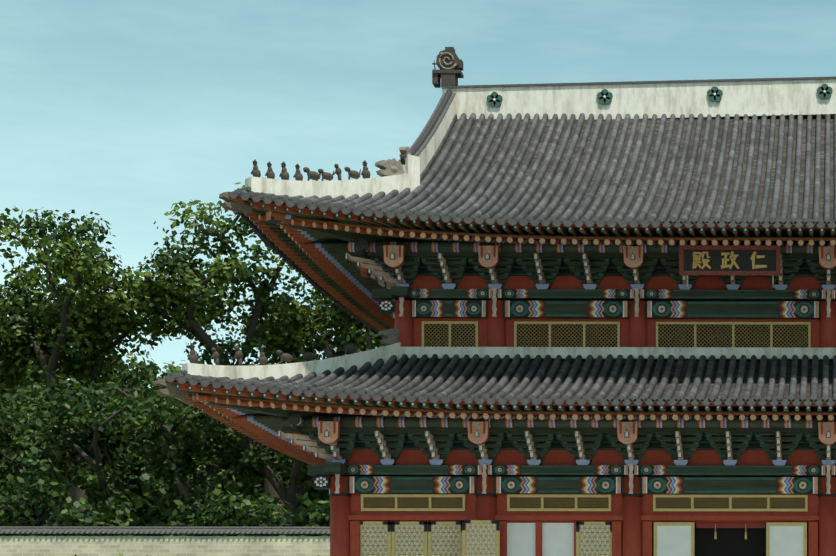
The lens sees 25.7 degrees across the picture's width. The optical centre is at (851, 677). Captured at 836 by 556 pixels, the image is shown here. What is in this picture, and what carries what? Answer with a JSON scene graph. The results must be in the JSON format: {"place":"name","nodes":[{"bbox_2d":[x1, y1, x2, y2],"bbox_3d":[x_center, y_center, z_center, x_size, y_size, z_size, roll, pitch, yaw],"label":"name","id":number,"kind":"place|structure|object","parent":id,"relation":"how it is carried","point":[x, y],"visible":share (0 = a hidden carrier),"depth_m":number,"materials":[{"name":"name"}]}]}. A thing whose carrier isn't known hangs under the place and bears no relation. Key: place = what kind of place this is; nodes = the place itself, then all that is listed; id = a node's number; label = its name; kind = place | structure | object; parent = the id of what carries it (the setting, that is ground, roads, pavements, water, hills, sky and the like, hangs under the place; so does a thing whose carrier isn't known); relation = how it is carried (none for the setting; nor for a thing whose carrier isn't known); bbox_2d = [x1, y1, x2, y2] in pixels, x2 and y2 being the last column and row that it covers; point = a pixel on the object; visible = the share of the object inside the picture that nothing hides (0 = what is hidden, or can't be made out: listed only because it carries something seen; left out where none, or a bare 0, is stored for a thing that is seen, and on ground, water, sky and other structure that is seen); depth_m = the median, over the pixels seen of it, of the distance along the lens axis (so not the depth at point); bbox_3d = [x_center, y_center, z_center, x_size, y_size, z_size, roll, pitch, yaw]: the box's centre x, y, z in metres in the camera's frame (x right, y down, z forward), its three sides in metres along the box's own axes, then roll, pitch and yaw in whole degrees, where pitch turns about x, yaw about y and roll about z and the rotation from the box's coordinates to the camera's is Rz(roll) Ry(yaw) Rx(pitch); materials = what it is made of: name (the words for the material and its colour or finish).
{"place":"outdoors","nodes":[
{"label":"outdoors","id":0,"kind":"place"},
{"bbox_2d":[0,0,835,387],"label":"sky","id":1,"kind":"structure","parent":0,"point":[123,112],"materials":[{"name":"blue"}]},
{"bbox_3d":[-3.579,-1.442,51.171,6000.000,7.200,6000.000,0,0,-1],"label":"ground","id":2,"kind":"structure","parent":0,"visible":0},
{"bbox_2d":[0,526,329,555],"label":"garden wall","id":3,"kind":"structure","parent":2,"relation":"on","point":[165,545],"depth_m":87.60,"materials":[{"name":"stone"}]},
{"bbox_2d":[0,177,386,555],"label":"tree","id":4,"kind":"object","parent":2,"relation":"on","point":[242,489],"depth_m":107.65,"materials":[{"name":"green plant"}]},
{"bbox_2d":[307,220,835,555],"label":"building facade","id":5,"kind":"structure","parent":2,"relation":"on","point":[632,533],"depth_m":51.18,"materials":[{"name":"red wood"}]},
{"bbox_2d":[159,116,833,415],"bbox_3d":[-7.364,-13.397,59.222,23.320,11.690,23.898,0,0,-1],"label":"roof sheet","id":6,"kind":"object","parent":5,"relation":"on","point":[799,219],"visible":0.21,"depth_m":54.18,"materials":[{"name":"grey tile"}]},
{"bbox_2d":[154,47,463,397],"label":"roof figurines","id":7,"kind":"object","parent":6,"relation":"on","point":[449,62],"visible":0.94,"depth_m":50.76},
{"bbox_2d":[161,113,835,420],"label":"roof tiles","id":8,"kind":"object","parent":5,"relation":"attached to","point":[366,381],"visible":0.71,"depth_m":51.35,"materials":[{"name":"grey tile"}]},
{"bbox_2d":[182,76,835,389],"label":"roof ridges","id":9,"kind":"object","parent":8,"relation":"on","point":[787,97],"visible":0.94,"depth_m":59.02,"materials":[{"name":"white paint"}]},
{"bbox_2d":[278,245,835,493],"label":"brackets","id":10,"kind":"object","parent":5,"relation":"attached to","point":[393,266],"visible":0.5,"depth_m":51.02,"materials":[{"name":"green wood"}]},
{"bbox_2d":[164,196,835,464],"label":"eaves","id":11,"kind":"object","parent":10,"relation":"on","point":[316,245],"visible":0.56,"depth_m":49.99,"materials":[{"name":"red paint"}]},
{"bbox_2d":[315,289,835,508],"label":"beams","id":12,"kind":"structure","parent":5,"relation":"attached to","point":[571,335],"depth_m":52.36,"materials":[{"name":"wood"}]},
{"bbox_2d":[348,245,818,555],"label":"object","id":13,"kind":"object","parent":5,"relation":"attached to","point":[470,535],"visible":0.94,"depth_m":51.05,"materials":[{"name":"wood"}]}
]}

